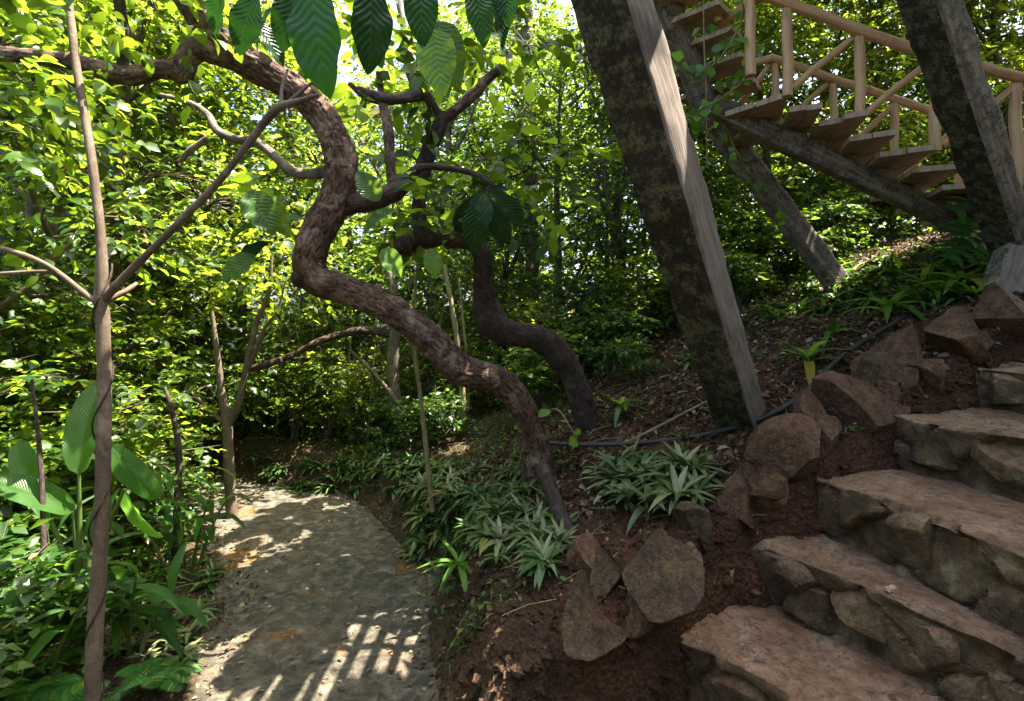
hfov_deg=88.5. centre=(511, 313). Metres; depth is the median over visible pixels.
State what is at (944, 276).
rosette plant
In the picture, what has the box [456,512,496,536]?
rosette plant
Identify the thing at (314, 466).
rosette plant
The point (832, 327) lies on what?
rosette plant
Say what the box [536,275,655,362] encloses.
dark shrub
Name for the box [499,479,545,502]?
rosette plant
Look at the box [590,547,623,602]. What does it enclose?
border rock
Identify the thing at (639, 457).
rosette plant
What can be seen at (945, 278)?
rosette plant
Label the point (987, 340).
border rock
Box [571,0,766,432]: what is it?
support post
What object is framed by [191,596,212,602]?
rosette plant
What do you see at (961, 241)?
monstera
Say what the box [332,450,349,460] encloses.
rosette plant
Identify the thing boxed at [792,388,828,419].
border rock
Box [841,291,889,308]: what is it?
rosette plant
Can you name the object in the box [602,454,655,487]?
rosette plant
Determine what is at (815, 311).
rosette plant
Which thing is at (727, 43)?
climbing vine
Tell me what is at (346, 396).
leafy shrub
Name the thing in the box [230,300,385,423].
leafy shrub
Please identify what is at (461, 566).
rosette plant
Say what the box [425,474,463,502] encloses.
rosette plant
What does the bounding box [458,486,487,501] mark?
rosette plant
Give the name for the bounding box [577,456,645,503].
rosette plant
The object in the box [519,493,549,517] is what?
rosette plant
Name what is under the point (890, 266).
rosette plant
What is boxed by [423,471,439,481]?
rosette plant
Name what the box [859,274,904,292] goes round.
rosette plant
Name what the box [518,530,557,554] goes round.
rosette plant
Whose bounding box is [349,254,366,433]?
slender stem
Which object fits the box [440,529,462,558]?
rosette plant
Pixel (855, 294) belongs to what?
rosette plant
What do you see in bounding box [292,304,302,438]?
slender stem
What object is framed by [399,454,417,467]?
rosette plant
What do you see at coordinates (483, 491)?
rosette plant
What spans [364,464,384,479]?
rosette plant
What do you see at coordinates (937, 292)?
rosette plant
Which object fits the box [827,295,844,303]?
rosette plant
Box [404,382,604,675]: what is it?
bank grass
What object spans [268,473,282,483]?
rosette plant
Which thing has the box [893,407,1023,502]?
stone step
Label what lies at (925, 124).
broadleaf tree
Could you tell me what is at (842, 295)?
rosette plant
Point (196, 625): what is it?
rosette plant
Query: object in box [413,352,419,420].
slender stem
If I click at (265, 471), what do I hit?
rosette plant
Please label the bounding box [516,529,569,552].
rosette plant
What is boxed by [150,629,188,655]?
rosette plant
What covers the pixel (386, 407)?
dark shrub
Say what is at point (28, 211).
leaved tree
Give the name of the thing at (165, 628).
ginger plant
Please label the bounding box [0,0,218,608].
broadleaf tree
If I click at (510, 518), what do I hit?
rosette plant
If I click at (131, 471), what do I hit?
banana plant
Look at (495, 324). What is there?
curved tree
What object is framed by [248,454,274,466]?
rosette plant
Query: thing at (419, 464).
rosette plant
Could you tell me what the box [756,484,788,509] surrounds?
border rock
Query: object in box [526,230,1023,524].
slope litter
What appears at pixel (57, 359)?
leafy shrub
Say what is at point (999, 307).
border rock
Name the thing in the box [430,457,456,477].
rosette plant
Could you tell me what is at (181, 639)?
rosette plant
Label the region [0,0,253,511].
broadleaf tree
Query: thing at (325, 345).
slender stem
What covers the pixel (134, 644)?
rosette plant
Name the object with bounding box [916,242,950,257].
rosette plant
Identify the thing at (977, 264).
rosette plant
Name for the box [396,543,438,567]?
rosette plant
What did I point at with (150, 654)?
rosette plant
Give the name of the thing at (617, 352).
dark shrub
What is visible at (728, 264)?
dark shrub
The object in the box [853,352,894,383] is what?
border rock
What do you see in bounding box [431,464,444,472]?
rosette plant
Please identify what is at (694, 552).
border rock
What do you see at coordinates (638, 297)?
leafy shrub
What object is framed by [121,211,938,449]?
thicket floor
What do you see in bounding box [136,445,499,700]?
edge litter
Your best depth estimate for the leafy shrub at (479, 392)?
7.49 m
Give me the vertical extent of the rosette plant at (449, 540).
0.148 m
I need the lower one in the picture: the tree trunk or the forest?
the tree trunk
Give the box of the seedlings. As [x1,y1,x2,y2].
[431,233,1020,646]
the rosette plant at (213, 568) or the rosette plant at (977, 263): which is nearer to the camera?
the rosette plant at (213, 568)
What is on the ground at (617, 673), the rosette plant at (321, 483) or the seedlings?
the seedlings
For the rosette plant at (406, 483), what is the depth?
5.71 m
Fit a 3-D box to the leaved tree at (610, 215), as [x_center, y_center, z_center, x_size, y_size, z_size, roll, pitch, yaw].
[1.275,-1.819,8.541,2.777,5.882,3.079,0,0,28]
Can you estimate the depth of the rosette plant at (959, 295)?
4.57 m
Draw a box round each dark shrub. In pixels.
[0,475,120,601]
[0,518,148,700]
[111,454,224,543]
[358,391,432,454]
[392,384,476,445]
[484,348,540,405]
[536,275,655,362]
[567,295,664,371]
[587,331,660,383]
[668,241,760,301]
[714,206,795,288]
[791,193,888,259]
[846,188,935,244]
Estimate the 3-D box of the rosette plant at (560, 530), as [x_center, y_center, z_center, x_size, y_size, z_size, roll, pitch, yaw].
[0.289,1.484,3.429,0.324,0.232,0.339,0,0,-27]
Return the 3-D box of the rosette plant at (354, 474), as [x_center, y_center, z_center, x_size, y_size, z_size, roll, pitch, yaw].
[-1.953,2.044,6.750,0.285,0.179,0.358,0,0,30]
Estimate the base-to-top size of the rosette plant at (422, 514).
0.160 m
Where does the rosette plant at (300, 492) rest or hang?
on the ground at (617, 673)
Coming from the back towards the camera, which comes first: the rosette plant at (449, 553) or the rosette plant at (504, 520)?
the rosette plant at (449, 553)
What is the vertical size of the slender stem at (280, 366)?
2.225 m
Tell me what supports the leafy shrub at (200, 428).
on the ground at (617, 673)
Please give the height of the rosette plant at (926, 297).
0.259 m
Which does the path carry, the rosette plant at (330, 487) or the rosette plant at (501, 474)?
the rosette plant at (330, 487)
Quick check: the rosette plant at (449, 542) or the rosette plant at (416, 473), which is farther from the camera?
the rosette plant at (416, 473)
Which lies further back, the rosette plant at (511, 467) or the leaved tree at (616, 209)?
the leaved tree at (616, 209)
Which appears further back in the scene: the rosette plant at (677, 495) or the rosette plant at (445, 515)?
the rosette plant at (445, 515)
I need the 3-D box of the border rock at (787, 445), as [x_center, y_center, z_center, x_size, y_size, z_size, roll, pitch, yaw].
[1.711,0.819,3.289,0.419,0.409,0.318,0,0,44]
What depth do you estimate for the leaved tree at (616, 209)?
8.97 m
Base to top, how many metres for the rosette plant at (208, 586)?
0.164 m
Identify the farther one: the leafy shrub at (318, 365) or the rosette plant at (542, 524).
the leafy shrub at (318, 365)
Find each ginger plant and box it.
[0,489,164,620]
[0,495,108,637]
[0,539,209,666]
[0,572,139,685]
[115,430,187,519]
[116,466,253,572]
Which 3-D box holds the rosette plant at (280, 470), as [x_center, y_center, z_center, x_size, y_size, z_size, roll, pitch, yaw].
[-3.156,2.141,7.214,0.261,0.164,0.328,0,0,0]
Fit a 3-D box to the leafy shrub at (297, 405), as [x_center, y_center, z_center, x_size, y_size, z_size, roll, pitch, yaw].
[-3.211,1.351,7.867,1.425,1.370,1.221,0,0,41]
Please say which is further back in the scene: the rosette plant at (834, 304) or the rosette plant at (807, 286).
the rosette plant at (807, 286)
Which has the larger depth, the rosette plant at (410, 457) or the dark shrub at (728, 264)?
the dark shrub at (728, 264)
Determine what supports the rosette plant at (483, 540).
on the ground at (617, 673)
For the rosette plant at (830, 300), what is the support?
on the ground at (617, 673)
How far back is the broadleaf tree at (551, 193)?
12.87 m
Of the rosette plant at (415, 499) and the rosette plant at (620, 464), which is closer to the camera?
the rosette plant at (620, 464)
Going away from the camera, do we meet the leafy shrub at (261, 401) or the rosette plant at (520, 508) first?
the rosette plant at (520, 508)
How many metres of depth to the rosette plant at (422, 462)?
6.08 m
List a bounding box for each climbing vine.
[667,0,759,77]
[684,44,764,134]
[711,101,787,225]
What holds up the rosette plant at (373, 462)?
on the ground at (617, 673)
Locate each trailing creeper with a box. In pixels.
[509,402,580,446]
[775,160,854,242]
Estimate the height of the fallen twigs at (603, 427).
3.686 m
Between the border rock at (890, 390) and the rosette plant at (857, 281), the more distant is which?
the rosette plant at (857, 281)
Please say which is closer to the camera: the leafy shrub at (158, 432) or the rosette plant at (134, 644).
the rosette plant at (134, 644)
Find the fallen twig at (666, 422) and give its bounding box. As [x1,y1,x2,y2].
[629,400,706,441]
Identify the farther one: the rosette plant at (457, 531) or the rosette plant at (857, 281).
the rosette plant at (857, 281)
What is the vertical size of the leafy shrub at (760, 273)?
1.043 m
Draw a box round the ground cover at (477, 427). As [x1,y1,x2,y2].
[181,225,976,643]
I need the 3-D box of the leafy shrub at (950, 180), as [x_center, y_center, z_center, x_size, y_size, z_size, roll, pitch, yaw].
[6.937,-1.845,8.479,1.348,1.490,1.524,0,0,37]
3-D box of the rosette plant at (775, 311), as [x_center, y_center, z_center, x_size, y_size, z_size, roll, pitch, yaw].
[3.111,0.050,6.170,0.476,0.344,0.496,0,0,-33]
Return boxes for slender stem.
[275,310,281,433]
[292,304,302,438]
[310,305,313,431]
[321,298,326,418]
[332,312,338,428]
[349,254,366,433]
[367,231,388,443]
[375,256,380,427]
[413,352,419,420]
[429,276,444,407]
[435,253,458,410]
[457,251,468,420]
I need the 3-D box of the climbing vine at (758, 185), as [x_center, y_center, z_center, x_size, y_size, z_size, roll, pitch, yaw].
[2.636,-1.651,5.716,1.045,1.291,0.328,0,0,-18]
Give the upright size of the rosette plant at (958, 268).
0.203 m
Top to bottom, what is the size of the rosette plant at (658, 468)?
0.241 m
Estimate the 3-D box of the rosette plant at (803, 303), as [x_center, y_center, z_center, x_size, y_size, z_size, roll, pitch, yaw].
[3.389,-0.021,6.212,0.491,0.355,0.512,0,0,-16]
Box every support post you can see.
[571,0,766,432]
[707,124,847,289]
[896,0,1023,258]
[978,186,1023,298]
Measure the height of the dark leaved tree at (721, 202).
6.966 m
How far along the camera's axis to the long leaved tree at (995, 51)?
8.94 m
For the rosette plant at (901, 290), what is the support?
on the ground at (617, 673)
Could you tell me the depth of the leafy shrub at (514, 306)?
8.15 m
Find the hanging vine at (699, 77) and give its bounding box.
[692,0,714,172]
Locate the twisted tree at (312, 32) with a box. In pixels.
[0,0,622,490]
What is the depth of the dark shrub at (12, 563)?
3.12 m
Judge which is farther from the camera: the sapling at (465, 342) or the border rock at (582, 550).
the sapling at (465, 342)
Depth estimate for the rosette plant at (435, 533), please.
4.89 m
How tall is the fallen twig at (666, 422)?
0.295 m
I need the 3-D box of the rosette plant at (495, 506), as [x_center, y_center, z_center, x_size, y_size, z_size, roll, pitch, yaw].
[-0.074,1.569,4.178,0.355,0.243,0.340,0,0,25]
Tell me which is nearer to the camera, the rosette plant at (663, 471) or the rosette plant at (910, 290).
the rosette plant at (663, 471)
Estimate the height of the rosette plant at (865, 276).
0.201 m
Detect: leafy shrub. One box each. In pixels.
[0,355,182,480]
[0,377,75,458]
[0,385,224,547]
[0,411,166,581]
[12,337,89,411]
[83,307,210,409]
[112,386,221,469]
[124,314,275,421]
[158,355,282,448]
[194,349,308,434]
[209,304,357,423]
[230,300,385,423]
[256,340,379,436]
[256,358,341,439]
[306,352,417,443]
[348,334,457,428]
[438,335,509,416]
[447,280,555,363]
[499,329,588,410]
[509,290,599,390]
[584,249,673,346]
[632,240,733,328]
[724,203,838,279]
[725,253,784,309]
[751,166,881,248]
[926,161,966,229]
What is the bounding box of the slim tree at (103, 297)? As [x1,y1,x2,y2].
[0,0,319,700]
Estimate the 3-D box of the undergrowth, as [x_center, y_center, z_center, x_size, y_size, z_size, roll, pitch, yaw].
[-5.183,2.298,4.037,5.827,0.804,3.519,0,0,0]
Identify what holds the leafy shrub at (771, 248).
on the ground at (617, 673)
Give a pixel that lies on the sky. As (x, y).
(393, 5)
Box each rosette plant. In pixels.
[105,628,157,658]
[120,643,164,673]
[132,616,161,628]
[144,559,191,583]
[149,611,189,637]
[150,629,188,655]
[154,636,184,652]
[164,637,206,664]
[164,649,204,673]
[177,597,220,619]
[177,610,215,642]
[178,625,197,643]
[188,574,223,594]
[189,568,233,584]
[190,556,216,568]
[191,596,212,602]
[194,558,229,579]
[240,456,258,464]
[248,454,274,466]
[255,464,275,478]
[260,461,281,474]
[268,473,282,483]
[269,463,286,476]
[278,464,291,473]
[287,489,308,496]
[290,477,307,490]
[294,480,308,490]
[295,477,318,489]
[299,457,321,471]
[300,459,317,470]
[308,464,321,474]
[311,481,340,493]
[315,473,335,486]
[321,483,338,495]
[322,460,331,468]
[330,457,350,471]
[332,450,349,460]
[334,468,345,479]
[335,476,355,488]
[338,455,352,467]
[342,459,357,468]
[344,466,361,480]
[345,455,358,465]
[345,483,362,499]
[352,454,368,467]
[352,468,368,479]
[363,474,379,480]
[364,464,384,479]
[367,455,381,467]
[374,453,389,467]
[379,484,399,502]
[380,458,408,477]
[390,471,410,484]
[394,483,409,497]
[395,489,408,502]
[395,544,418,560]
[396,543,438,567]
[397,480,414,499]
[397,532,430,557]
[398,452,419,464]
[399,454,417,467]
[400,449,422,461]
[400,505,433,531]
[404,492,424,514]
[405,460,430,477]
[405,470,423,480]
[406,453,439,470]
[406,475,425,497]
[407,471,435,496]
[407,500,423,508]
[411,521,424,536]
[412,509,431,526]
[414,452,423,461]
[414,474,442,503]
[414,541,471,591]
[416,536,445,560]
[419,524,450,549]
[420,490,450,515]
[422,456,445,469]
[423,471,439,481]
[424,523,445,545]
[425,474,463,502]
[426,514,455,535]
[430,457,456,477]
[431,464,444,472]
[432,466,462,487]
[434,482,465,512]
[435,492,460,524]
[437,544,459,557]
[438,529,455,552]
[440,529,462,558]
[440,532,459,549]
[443,502,459,517]
[443,504,467,529]
[445,483,475,510]
[445,501,470,530]
[450,482,480,499]
[450,517,482,549]
[450,522,462,538]
[451,483,472,501]
[456,467,472,478]
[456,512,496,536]
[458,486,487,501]
[459,484,475,505]
[462,509,477,524]
[462,520,503,556]
[463,497,491,516]
[464,458,492,476]
[468,528,502,550]
[469,480,490,499]
[472,494,501,520]
[472,518,503,538]
[475,499,515,512]
[476,498,527,519]
[476,515,516,560]
[477,545,515,566]
[478,482,507,501]
[481,494,521,516]
[485,477,532,499]
[488,506,516,529]
[488,520,541,554]
[490,461,513,481]
[496,493,535,526]
[496,515,518,532]
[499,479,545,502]
[501,513,548,552]
[502,509,522,530]
[503,460,520,475]
[504,520,528,545]
[505,467,520,480]
[507,485,527,508]
[507,500,552,532]
[508,513,564,560]
[511,452,520,468]
[512,531,569,577]
[514,526,534,554]
[515,541,533,553]
[516,521,550,548]
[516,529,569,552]
[516,541,567,590]
[517,547,535,576]
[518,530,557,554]
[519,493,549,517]
[524,537,560,563]
[530,485,570,516]
[536,509,577,537]
[536,527,577,549]
[539,518,578,552]
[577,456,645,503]
[583,450,646,491]
[585,450,644,476]
[586,468,636,490]
[588,444,640,465]
[597,478,649,510]
[600,476,645,513]
[601,393,651,427]
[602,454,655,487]
[604,479,680,536]
[609,458,655,489]
[621,444,665,473]
[624,458,665,486]
[638,463,719,484]
[638,473,716,507]
[639,463,718,513]
[639,464,712,508]
[641,444,709,480]
[651,458,709,496]
[652,442,712,474]
[652,450,728,475]
[653,441,721,481]
[653,453,715,489]
[664,451,729,484]
[670,350,693,373]
[671,465,723,506]
[740,292,758,300]
[745,301,779,317]
[753,293,770,299]
[753,304,789,325]
[756,296,787,307]
[768,337,858,384]
[773,274,789,286]
[782,296,818,311]
[785,286,824,300]
[787,271,814,285]
[788,283,822,295]
[790,283,818,293]
[796,299,842,314]
[800,302,828,319]
[809,317,865,348]
[818,302,842,315]
[821,273,874,292]
[826,299,838,306]
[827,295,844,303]
[834,274,874,290]
[834,287,862,299]
[836,257,855,266]
[836,297,869,316]
[839,288,934,322]
[840,285,880,299]
[840,286,875,300]
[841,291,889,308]
[843,293,893,314]
[845,270,873,280]
[848,293,890,310]
[853,263,880,275]
[855,272,876,284]
[857,284,893,296]
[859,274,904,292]
[861,257,875,265]
[865,282,889,293]
[867,262,891,273]
[870,256,927,278]
[871,255,889,262]
[877,264,913,283]
[877,287,922,297]
[878,253,916,277]
[879,282,939,308]
[880,264,909,272]
[880,279,927,300]
[882,275,906,288]
[887,265,943,289]
[895,259,958,277]
[900,246,936,259]
[900,263,988,295]
[901,280,964,303]
[905,287,950,310]
[906,277,938,287]
[908,260,951,273]
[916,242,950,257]
[917,261,982,284]
[919,272,975,291]
[925,267,964,280]
[928,252,955,264]
[929,259,973,272]
[934,257,977,270]
[936,273,982,287]
[936,287,974,305]
[938,254,977,263]
[938,261,974,270]
[941,283,978,299]
[950,279,1001,297]
[955,256,988,269]
[964,260,986,273]
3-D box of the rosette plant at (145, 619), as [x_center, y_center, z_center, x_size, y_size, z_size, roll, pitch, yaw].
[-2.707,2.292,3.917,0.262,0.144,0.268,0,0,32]
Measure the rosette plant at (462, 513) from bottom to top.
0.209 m
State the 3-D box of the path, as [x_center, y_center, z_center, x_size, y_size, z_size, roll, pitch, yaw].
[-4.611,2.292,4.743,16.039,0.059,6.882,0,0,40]
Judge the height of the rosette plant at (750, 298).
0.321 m
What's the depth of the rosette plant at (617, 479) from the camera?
3.82 m
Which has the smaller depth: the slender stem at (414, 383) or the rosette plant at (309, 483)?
the rosette plant at (309, 483)
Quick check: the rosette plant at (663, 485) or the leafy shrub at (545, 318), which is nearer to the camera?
the rosette plant at (663, 485)
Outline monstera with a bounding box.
[928,194,989,267]
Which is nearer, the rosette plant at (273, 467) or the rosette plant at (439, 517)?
the rosette plant at (439, 517)
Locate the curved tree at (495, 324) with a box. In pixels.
[348,0,598,432]
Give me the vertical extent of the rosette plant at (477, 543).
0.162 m
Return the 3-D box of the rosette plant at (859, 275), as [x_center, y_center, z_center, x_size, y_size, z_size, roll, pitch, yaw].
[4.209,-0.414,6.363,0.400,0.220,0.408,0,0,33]
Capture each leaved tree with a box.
[0,5,207,409]
[178,54,380,434]
[243,59,443,426]
[316,72,484,442]
[358,24,549,407]
[377,0,595,386]
[409,96,584,397]
[467,2,663,392]
[508,8,658,351]
[542,0,743,344]
[562,0,770,316]
[599,0,806,254]
[638,0,836,260]
[682,0,864,266]
[696,0,927,242]
[761,0,952,246]
[780,0,1010,244]
[859,0,1023,231]
[881,0,1023,164]
[942,0,1023,159]
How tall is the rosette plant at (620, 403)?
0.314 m
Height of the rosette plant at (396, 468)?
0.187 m
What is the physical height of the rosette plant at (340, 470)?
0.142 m
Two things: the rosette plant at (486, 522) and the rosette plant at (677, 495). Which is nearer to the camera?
the rosette plant at (677, 495)
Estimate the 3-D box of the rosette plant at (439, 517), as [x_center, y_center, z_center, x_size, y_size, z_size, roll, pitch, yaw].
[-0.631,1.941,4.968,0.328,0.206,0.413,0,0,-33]
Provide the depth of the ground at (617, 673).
3.55 m
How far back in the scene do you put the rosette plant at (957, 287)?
4.67 m
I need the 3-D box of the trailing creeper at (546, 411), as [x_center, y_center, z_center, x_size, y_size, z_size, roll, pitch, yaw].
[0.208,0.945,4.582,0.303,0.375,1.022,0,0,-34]
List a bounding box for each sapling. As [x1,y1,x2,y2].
[30,379,46,658]
[163,387,182,562]
[412,262,434,511]
[442,264,466,434]
[458,277,469,408]
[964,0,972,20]
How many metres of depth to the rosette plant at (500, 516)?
4.05 m
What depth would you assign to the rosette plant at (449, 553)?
4.67 m
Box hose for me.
[549,267,985,446]
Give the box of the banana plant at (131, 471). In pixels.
[0,382,162,655]
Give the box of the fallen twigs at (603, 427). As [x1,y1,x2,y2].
[11,231,996,700]
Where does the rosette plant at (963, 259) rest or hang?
on the ground at (617, 673)
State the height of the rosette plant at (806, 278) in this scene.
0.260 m
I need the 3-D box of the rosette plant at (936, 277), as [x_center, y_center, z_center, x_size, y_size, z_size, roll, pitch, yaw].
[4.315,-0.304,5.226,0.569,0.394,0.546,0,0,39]
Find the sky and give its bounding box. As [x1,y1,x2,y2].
[7,0,1023,371]
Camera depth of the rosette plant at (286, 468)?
7.21 m
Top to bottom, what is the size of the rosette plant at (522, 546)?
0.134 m
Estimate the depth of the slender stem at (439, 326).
8.12 m
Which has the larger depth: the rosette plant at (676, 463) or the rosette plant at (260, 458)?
the rosette plant at (260, 458)
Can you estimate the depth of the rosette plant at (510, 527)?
3.68 m
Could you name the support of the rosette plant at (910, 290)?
on the ground at (617, 673)
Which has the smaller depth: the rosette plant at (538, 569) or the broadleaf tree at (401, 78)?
the rosette plant at (538, 569)
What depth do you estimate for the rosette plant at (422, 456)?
6.39 m
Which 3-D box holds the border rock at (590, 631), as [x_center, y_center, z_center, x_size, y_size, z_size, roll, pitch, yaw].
[0.364,1.410,2.513,0.351,0.329,0.244,0,0,-40]
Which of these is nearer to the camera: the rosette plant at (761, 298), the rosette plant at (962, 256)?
the rosette plant at (962, 256)
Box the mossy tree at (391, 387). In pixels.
[255,202,469,446]
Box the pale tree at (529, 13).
[413,0,615,322]
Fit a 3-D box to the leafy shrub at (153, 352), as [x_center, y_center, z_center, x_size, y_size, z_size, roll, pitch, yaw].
[-5.999,0.928,8.705,2.170,2.436,2.533,0,0,-40]
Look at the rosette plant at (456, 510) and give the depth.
4.89 m
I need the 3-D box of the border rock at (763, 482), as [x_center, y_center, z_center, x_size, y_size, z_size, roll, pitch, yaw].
[1.491,0.996,3.175,0.188,0.255,0.319,0,0,-31]
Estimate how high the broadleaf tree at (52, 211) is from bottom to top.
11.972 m
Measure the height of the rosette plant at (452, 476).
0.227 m
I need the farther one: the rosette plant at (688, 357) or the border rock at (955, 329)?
the rosette plant at (688, 357)
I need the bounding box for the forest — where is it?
[0,46,1022,383]
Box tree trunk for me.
[535,462,576,534]
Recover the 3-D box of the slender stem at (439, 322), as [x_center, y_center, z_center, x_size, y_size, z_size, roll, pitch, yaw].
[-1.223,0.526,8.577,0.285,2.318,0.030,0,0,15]
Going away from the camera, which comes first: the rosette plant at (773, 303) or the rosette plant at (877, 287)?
the rosette plant at (877, 287)
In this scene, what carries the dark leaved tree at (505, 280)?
on the ground at (617, 673)
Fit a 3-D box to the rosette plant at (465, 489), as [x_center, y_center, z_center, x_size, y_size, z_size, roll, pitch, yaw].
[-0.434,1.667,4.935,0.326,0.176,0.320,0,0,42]
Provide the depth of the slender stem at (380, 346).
8.26 m
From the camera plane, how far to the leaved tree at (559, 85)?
8.71 m
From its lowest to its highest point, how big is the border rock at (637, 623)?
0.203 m
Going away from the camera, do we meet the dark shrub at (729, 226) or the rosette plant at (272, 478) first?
the rosette plant at (272, 478)
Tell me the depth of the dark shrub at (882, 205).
8.26 m
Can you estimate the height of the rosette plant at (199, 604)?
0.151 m
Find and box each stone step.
[679,605,946,700]
[751,532,1023,700]
[816,469,1023,637]
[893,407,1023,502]
[975,362,1023,414]
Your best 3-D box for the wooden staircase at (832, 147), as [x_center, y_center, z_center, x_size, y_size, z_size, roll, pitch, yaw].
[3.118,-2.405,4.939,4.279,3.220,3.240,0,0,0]
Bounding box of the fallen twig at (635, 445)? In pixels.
[624,432,641,465]
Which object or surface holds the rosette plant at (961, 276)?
on the ground at (617, 673)
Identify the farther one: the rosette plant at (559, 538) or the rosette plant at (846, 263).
the rosette plant at (846, 263)
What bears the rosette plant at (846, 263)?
on the ground at (617, 673)
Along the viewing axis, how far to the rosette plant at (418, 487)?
5.49 m
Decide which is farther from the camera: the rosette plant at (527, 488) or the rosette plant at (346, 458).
the rosette plant at (346, 458)
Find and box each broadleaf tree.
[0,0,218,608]
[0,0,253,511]
[0,0,265,398]
[0,0,286,484]
[0,7,147,411]
[2,0,184,395]
[10,1,304,449]
[46,0,373,422]
[171,0,412,397]
[338,0,540,382]
[430,2,612,320]
[874,0,1023,228]
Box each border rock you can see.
[561,571,625,660]
[566,532,599,575]
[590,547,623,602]
[622,527,704,623]
[622,588,654,638]
[671,501,712,552]
[680,542,702,562]
[714,473,754,527]
[731,458,786,499]
[744,413,820,479]
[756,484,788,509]
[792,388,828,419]
[812,371,910,433]
[815,415,841,453]
[850,322,924,394]
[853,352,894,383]
[872,379,901,406]
[904,358,945,393]
[923,306,992,364]
[971,284,1023,341]
[977,330,995,350]
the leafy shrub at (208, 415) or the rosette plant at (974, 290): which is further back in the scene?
the leafy shrub at (208, 415)
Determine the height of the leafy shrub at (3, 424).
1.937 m
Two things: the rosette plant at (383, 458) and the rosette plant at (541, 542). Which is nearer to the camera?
the rosette plant at (541, 542)
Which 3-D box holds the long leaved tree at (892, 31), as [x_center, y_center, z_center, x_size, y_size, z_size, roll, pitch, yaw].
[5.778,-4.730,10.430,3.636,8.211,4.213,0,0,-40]
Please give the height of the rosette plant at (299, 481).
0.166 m
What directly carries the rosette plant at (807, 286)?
on the ground at (617, 673)
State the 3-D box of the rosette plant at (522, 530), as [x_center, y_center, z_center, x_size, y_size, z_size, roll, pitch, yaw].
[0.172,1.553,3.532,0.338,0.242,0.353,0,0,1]
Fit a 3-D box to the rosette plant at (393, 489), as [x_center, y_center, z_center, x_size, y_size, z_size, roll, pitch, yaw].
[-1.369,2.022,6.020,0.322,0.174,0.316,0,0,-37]
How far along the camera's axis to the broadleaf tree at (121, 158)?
6.21 m
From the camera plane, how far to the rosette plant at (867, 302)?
5.26 m
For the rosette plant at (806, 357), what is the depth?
4.43 m
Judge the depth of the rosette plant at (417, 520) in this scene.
5.11 m
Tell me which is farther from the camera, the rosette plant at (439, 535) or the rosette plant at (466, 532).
the rosette plant at (439, 535)
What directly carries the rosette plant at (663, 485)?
on the ground at (617, 673)
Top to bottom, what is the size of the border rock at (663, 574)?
0.406 m
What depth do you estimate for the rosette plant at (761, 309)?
6.49 m
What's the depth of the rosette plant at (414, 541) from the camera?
4.93 m
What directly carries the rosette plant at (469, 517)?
on the ground at (617, 673)
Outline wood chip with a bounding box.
[883,584,896,592]
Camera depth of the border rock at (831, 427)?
3.34 m
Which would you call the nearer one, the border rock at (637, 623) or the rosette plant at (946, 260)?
the border rock at (637, 623)
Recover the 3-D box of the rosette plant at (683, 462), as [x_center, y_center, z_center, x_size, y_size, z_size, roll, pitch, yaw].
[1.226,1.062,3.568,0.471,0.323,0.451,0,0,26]
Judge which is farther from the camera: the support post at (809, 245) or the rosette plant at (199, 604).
the support post at (809, 245)
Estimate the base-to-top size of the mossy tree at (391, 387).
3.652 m
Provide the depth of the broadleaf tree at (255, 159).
8.18 m
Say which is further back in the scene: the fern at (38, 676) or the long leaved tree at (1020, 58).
the long leaved tree at (1020, 58)
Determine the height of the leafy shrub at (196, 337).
2.131 m
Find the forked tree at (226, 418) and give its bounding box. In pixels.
[130,206,364,518]
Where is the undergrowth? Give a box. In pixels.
[0,513,179,700]
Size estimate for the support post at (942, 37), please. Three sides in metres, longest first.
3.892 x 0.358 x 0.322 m
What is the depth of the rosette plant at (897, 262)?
6.00 m
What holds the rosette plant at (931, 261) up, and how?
on the ground at (617, 673)
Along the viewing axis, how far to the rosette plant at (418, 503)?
5.31 m
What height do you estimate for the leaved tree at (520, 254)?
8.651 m
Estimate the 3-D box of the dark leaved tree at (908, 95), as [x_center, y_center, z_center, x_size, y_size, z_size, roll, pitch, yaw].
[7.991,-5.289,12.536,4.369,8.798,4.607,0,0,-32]
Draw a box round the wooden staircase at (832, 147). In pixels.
[653,0,1023,235]
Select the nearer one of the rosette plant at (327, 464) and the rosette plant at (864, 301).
the rosette plant at (864, 301)
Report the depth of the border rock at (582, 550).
3.08 m
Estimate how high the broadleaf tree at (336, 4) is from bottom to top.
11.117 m
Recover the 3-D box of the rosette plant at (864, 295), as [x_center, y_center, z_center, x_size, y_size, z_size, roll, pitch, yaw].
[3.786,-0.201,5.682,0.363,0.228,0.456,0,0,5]
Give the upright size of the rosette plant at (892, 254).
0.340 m
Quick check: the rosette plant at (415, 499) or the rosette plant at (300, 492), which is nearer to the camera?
the rosette plant at (415, 499)
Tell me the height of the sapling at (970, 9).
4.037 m
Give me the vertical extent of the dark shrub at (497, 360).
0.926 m
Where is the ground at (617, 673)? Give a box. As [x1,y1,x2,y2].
[1,231,1023,700]
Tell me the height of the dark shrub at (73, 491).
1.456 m
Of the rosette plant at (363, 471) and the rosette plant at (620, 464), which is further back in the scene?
the rosette plant at (363, 471)
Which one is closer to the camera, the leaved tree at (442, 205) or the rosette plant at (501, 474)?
the rosette plant at (501, 474)
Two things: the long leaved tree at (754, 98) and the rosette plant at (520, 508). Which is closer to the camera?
the rosette plant at (520, 508)
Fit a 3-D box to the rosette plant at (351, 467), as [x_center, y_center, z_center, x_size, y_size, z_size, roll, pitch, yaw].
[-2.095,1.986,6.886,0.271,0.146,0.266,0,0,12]
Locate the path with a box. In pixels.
[67,477,445,700]
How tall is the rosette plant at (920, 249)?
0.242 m
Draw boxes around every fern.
[0,661,67,700]
[2,674,120,700]
[105,657,199,700]
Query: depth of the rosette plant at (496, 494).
4.55 m
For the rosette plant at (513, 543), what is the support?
on the ground at (617, 673)

